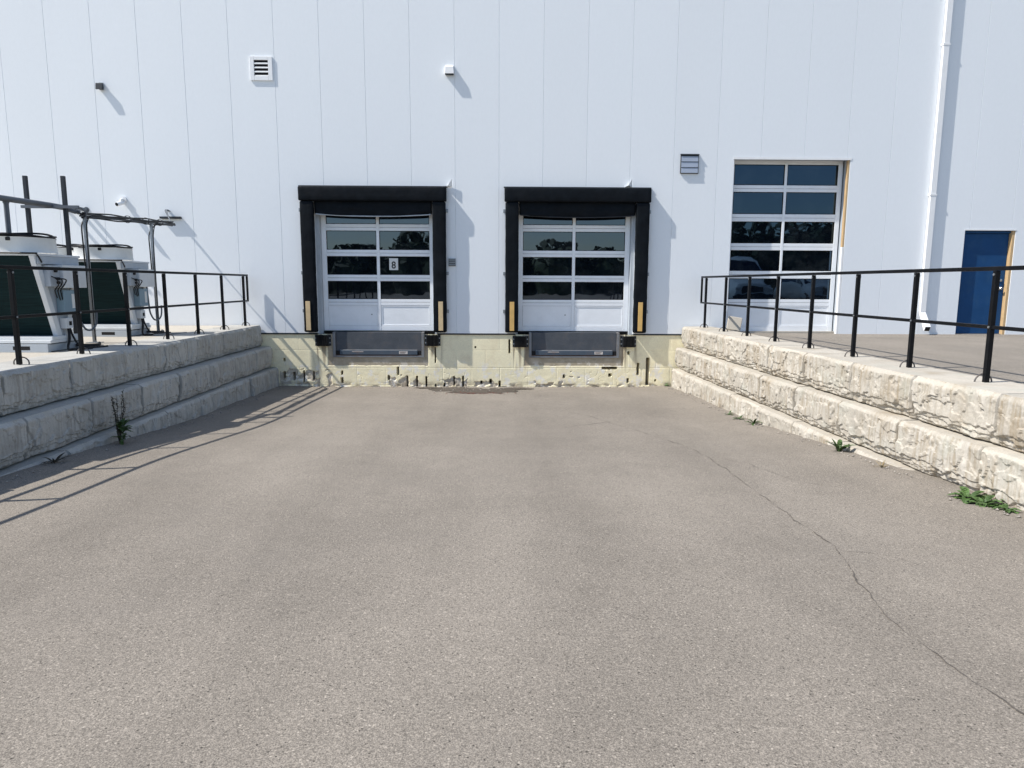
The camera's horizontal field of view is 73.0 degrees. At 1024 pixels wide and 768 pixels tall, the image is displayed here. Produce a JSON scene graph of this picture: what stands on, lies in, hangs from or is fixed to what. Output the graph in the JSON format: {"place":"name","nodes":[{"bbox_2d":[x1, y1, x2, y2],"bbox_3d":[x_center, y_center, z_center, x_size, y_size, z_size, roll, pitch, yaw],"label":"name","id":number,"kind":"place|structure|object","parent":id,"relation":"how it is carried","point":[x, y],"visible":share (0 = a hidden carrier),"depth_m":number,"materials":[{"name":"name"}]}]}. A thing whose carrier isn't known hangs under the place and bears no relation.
{"place":"outdoors","nodes":[
{"label":"outdoors","id":0,"kind":"place"},
{"bbox_2d":[0,333,1023,767],"bbox_3d":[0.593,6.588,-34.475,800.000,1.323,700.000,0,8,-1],"label":"asphalt ground","id":1,"kind":"structure","parent":0,"point":[384,577],"depth_m":3.84,"materials":[{"name":"grey asphalt"}]},
{"bbox_2d":[39,453,67,464],"bbox_3d":[-4.669,0.756,7.083,0.300,0.116,0.168,-7,11,-42],"label":"weed","id":2,"kind":"object","parent":1,"relation":"on","point":[57,458],"visible":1,"depth_m":7.08,"materials":[{"name":"green plant"}]},
{"bbox_2d":[0,325,220,362],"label":"concrete pad","id":3,"kind":"object","parent":1,"relation":"on","point":[6,356],"depth_m":11.09,"materials":[{"name":"beige concrete"}]},
{"bbox_2d":[0,176,86,333],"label":"conduit run","id":4,"kind":"object","parent":3,"relation":"on","point":[29,203],"visible":0.62,"depth_m":9.79,"materials":[{"name":"grey metal"}]},
{"bbox_2d":[0,232,107,352],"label":"condenser unit","id":5,"kind":"object","parent":3,"relation":"on","point":[43,291],"visible":0.93,"depth_m":9.00,"materials":[{"name":"grey paint"}]},
{"bbox_2d":[57,244,170,336],"bbox_3d":[-7.355,-1.631,12.013,2.494,1.538,1.308,0,8,-1],"label":"condenser unit","id":6,"kind":"object","parent":3,"relation":"on","point":[108,291],"visible":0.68,"depth_m":11.63,"materials":[{"name":"grey paint"}]},
{"bbox_2d":[79,209,181,342],"bbox_3d":[-6.598,-2.130,12.443,0.562,2.407,4.585,-2,8,-12],"label":"pipe rack","id":7,"kind":"object","parent":3,"relation":"on","point":[113,218],"visible":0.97,"depth_m":11.07,"materials":[{"name":"metal"}]},
{"bbox_2d":[153,332,186,335],"bbox_3d":[-6.002,-0.882,12.155,0.030,0.025,0.700,3,9,21],"label":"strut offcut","id":8,"kind":"object","parent":3,"relation":"on","point":[169,333],"visible":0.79,"depth_m":12.11,"materials":[{"name":"metal"}]},
{"bbox_2d":[110,389,132,444],"bbox_3d":[-4.675,0.395,8.265,0.244,0.665,0.358,-3,9,-24],"label":"weed","id":9,"kind":"object","parent":1,"relation":"on","point":[122,427],"visible":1,"depth_m":8.26,"materials":[{"name":"green plant"}]},
{"bbox_2d":[0,322,278,476],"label":"retaining wall","id":10,"kind":"structure","parent":1,"relation":"on","point":[160,391],"depth_m":9.00,"materials":[{"name":"beige stone"}]},
{"bbox_2d":[0,265,248,364],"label":"railing","id":11,"kind":"object","parent":10,"relation":"on","point":[15,316],"visible":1,"depth_m":9.34,"materials":[{"name":"black metal"}]},
{"bbox_2d":[429,387,481,390],"bbox_3d":[-1.160,0.113,14.635,1.284,0.022,0.853,0,8,-1],"label":"asphalt patch","id":12,"kind":"object","parent":1,"relation":"on","point":[454,388],"visible":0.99,"depth_m":14.62,"materials":[{"name":"grey asphalt"}]},
{"bbox_2d":[449,390,488,392],"bbox_3d":[-0.863,0.163,14.188,0.983,0.017,0.510,0,8,-1],"label":"asphalt patch","id":13,"kind":"object","parent":1,"relation":"on","point":[476,391],"visible":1,"depth_m":14.11,"materials":[{"name":"grey asphalt"}]},
{"bbox_2d":[470,388,519,393],"bbox_3d":[-0.426,0.135,14.442,1.132,0.029,0.931,2,8,12],"label":"asphalt patch","id":14,"kind":"object","parent":1,"relation":"on","point":[494,390],"visible":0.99,"depth_m":14.47,"materials":[{"name":"grey asphalt"}]},
{"bbox_2d":[0,386,1020,517],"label":"gravel grit","id":15,"kind":"object","parent":1,"relation":"on","point":[950,499],"visible":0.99,"depth_m":9.01,"materials":[{"name":"gravel"}]},
{"bbox_2d":[0,0,1023,386],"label":"warehouse building","id":16,"kind":"structure","parent":1,"relation":"on","point":[804,128],"depth_m":14.40,"materials":[{"name":"metal"}]},
{"bbox_2d":[78,207,88,211],"bbox_3d":[-8.865,-3.603,14.231,0.119,0.119,0.357,0,8,-1],"label":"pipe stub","id":17,"kind":"object","parent":16,"relation":"attached to","point":[86,209],"visible":0.54,"depth_m":14.35,"materials":[{"name":"grey metal"}]},
{"bbox_2d":[95,82,103,89],"bbox_3d":[-8.356,-6.042,14.018,0.137,0.148,0.097,0,8,-1],"label":"wall light","id":18,"kind":"object","parent":16,"relation":"attached to","point":[99,85],"visible":1,"depth_m":13.98,"materials":[{"name":"metal"}]},
{"bbox_2d":[115,196,126,205],"bbox_3d":[-8.086,-3.776,14.287,0.128,0.222,0.240,1,8,6],"label":"security camera","id":19,"kind":"object","parent":16,"relation":"attached to","point":[123,200],"visible":1,"depth_m":14.30,"materials":[{"name":"white paint"}]},
{"bbox_2d":[249,56,272,80],"bbox_3d":[-5.099,-6.414,14.057,0.455,0.465,0.024,0,8,-1],"label":"louvre vent","id":20,"kind":"object","parent":16,"relation":"attached to","point":[261,68],"visible":1,"depth_m":14.05,"materials":[{"name":"white metal"}]},
{"bbox_2d":[315,335,330,345],"bbox_3d":[-4.069,-0.936,14.853,0.344,0.238,0.121,0,8,-1],"label":"dock bumper","id":21,"kind":"object","parent":16,"relation":"attached to","point":[322,340],"visible":1,"depth_m":14.81,"materials":[{"name":"black rubber"}]},
{"bbox_2d":[298,185,448,331],"bbox_3d":[-2.906,-2.617,14.580,3.120,3.052,0.159,0,8,-1],"label":"dock seal","id":22,"kind":"object","parent":16,"relation":"attached to","point":[366,201],"visible":1,"depth_m":14.44,"materials":[{"name":"black plastic"}]},
{"bbox_2d":[315,214,436,333],"bbox_3d":[-2.872,-2.564,14.865,2.600,2.970,0.270,0,8,-1],"label":"overhead door","id":23,"kind":"structure","parent":16,"relation":"in","point":[357,290],"depth_m":14.90,"materials":[{"name":"metal"}]},
{"bbox_2d":[389,258,397,269],"bbox_3d":[-2.547,-2.580,14.882,0.190,0.250,0.007,0,8,-1],"label":"number sign","id":24,"kind":"object","parent":23,"relation":"attached to","point":[393,263],"visible":1,"depth_m":14.88,"materials":[{"name":"white paper"}]},
{"bbox_2d":[332,331,425,356],"bbox_3d":[-2.886,-0.892,15.256,1.980,0.550,0.716,0,8,-1],"label":"dock leveler","id":25,"kind":"object","parent":16,"relation":"attached to","point":[378,344],"visible":0.93,"depth_m":14.94,"materials":[{"name":"grey metal"}]},
{"bbox_2d":[425,335,440,345],"bbox_3d":[-1.714,-0.938,14.893,0.344,0.239,0.120,0,8,-1],"label":"dock bumper","id":26,"kind":"object","parent":16,"relation":"attached to","point":[432,340],"visible":1,"depth_m":14.85,"materials":[{"name":"black rubber"}]},
{"bbox_2d":[445,65,453,74],"bbox_3d":[-1.277,-6.408,14.089,0.189,0.200,0.091,0,8,-1],"label":"wall light","id":27,"kind":"object","parent":16,"relation":"attached to","point":[449,69],"visible":1,"depth_m":14.05,"materials":[{"name":"white paint"}]},
{"bbox_2d":[448,258,455,265],"bbox_3d":[-1.270,-2.583,14.675,0.155,0.165,0.032,0,8,-1],"label":"grille","id":28,"kind":"object","parent":16,"relation":"attached to","point":[451,261],"visible":1,"depth_m":14.66,"materials":[{"name":"metal"}]},
{"bbox_2d":[513,336,527,346],"bbox_3d":[0.185,-0.915,14.930,0.344,0.238,0.120,0,8,-1],"label":"dock bumper","id":29,"kind":"object","parent":16,"relation":"attached to","point":[520,341],"visible":1,"depth_m":14.88,"materials":[{"name":"black rubber"}]},
{"bbox_2d":[528,332,619,357],"bbox_3d":[1.343,-0.886,15.330,1.980,0.550,0.716,0,8,-1],"label":"dock leveler","id":30,"kind":"object","parent":16,"relation":"attached to","point":[573,344],"visible":0.9,"depth_m":15.01,"materials":[{"name":"grey metal"}]},
{"bbox_2d":[515,202,635,334],"bbox_3d":[1.333,-2.557,14.939,2.600,2.970,0.270,0,8,-1],"label":"overhead door","id":31,"kind":"structure","parent":16,"relation":"in","point":[575,274],"depth_m":14.98,"materials":[{"name":"metal"}]},
{"bbox_2d":[503,187,651,332],"bbox_3d":[1.373,-2.611,14.655,3.120,3.052,0.159,0,8,-1],"label":"dock seal","id":32,"kind":"object","parent":16,"relation":"attached to","point":[581,202],"visible":1,"depth_m":14.52,"materials":[{"name":"black plastic"}]},
{"bbox_2d":[620,336,635,346],"bbox_3d":[2.525,-0.916,14.970,0.344,0.238,0.120,0,8,-1],"label":"dock bumper","id":33,"kind":"object","parent":16,"relation":"attached to","point":[627,341],"visible":1,"depth_m":14.93,"materials":[{"name":"black rubber"}]},
{"bbox_2d":[680,154,699,173],"bbox_3d":[3.715,-4.608,14.459,0.390,0.403,0.048,0,8,-1],"label":"gravity vent","id":34,"kind":"object","parent":16,"relation":"attached to","point":[689,163],"visible":1,"depth_m":14.45,"materials":[{"name":"white metal"}]},
{"bbox_2d":[919,0,953,330],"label":"downspout","id":35,"kind":"object","parent":16,"relation":"attached to","point":[945,45],"visible":0.98,"depth_m":14.49,"materials":[{"name":"white paint"}]},
{"bbox_2d":[955,229,1016,333],"bbox_3d":[10.242,-2.192,15.051,1.200,2.288,0.217,0,8,-1],"label":"entry door","id":36,"kind":"structure","parent":16,"relation":"in","point":[981,248],"depth_m":15.02,"materials":[{"name":"blue paint"}]},
{"bbox_2d":[501,387,532,388],"bbox_3d":[0.090,0.094,14.805,0.779,0.008,0.343,0,8,-1],"label":"asphalt patch","id":37,"kind":"object","parent":1,"relation":"on","point":[517,388],"visible":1,"depth_m":14.79,"materials":[{"name":"grey asphalt"}]},
{"bbox_2d":[746,418,762,425],"bbox_3d":[3.564,0.545,10.179,0.212,0.112,0.184,-3,9,-19],"label":"weed","id":38,"kind":"object","parent":1,"relation":"on","point":[754,422],"visible":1,"depth_m":10.16,"materials":[{"name":"green plant"}]},
{"bbox_2d":[572,412,1023,713],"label":"asphalt crack","id":39,"kind":"object","parent":1,"relation":"on","point":[871,595],"visible":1,"depth_m":3.81,"materials":[{"name":"grey asphalt"}]},
{"bbox_2d":[825,439,851,451],"bbox_3d":[3.716,0.694,7.788,0.310,0.141,0.223,7,10,37],"label":"weed","id":40,"kind":"object","parent":1,"relation":"on","point":[839,446],"visible":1,"depth_m":7.78,"materials":[{"name":"green plant"}]},
{"bbox_2d":[671,324,1023,510],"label":"retaining wall","id":41,"kind":"structure","parent":1,"relation":"on","point":[964,430],"depth_m":7.64,"materials":[{"name":"stone"}]},
{"bbox_2d":[726,316,741,331],"bbox_3d":[4.390,-1.191,13.656,0.270,0.270,0.060,11,-4,9],"label":"concrete paver","id":42,"kind":"object","parent":41,"relation":"on","point":[734,323],"visible":0.88,"depth_m":13.63,"materials":[{"name":"beige concrete"}]},
{"bbox_2d":[700,265,1023,382],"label":"railing","id":43,"kind":"object","parent":41,"relation":"on","point":[991,327],"visible":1,"depth_m":7.96,"materials":[{"name":"black metal"}]},
{"bbox_2d":[874,460,890,467],"bbox_3d":[3.718,0.809,6.954,0.186,0.099,0.187,-4,9,-25],"label":"weed","id":44,"kind":"object","parent":1,"relation":"on","point":[883,463],"visible":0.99,"depth_m":6.95,"materials":[{"name":"green plant"}]},
{"bbox_2d":[948,486,987,502],"bbox_3d":[3.814,0.958,5.763,0.337,0.122,0.307,-5,10,-30],"label":"weed","id":45,"kind":"object","parent":1,"relation":"on","point":[964,491],"visible":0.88,"depth_m":5.80,"materials":[{"name":"green plant"}]},
{"bbox_2d":[964,494,1003,508],"bbox_3d":[3.831,0.963,5.623,0.315,0.108,0.294,8,11,44],"label":"weed","id":46,"kind":"object","parent":1,"relation":"on","point":[985,501],"visible":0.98,"depth_m":5.60,"materials":[{"name":"green plant"}]},
{"bbox_2d":[992,503,1020,513],"bbox_3d":[3.885,0.989,5.402,0.172,0.069,0.192,-2,8,-14],"label":"weed","id":47,"kind":"object","parent":1,"relation":"on","point":[1006,508],"visible":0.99,"depth_m":5.40,"materials":[{"name":"green plant"}]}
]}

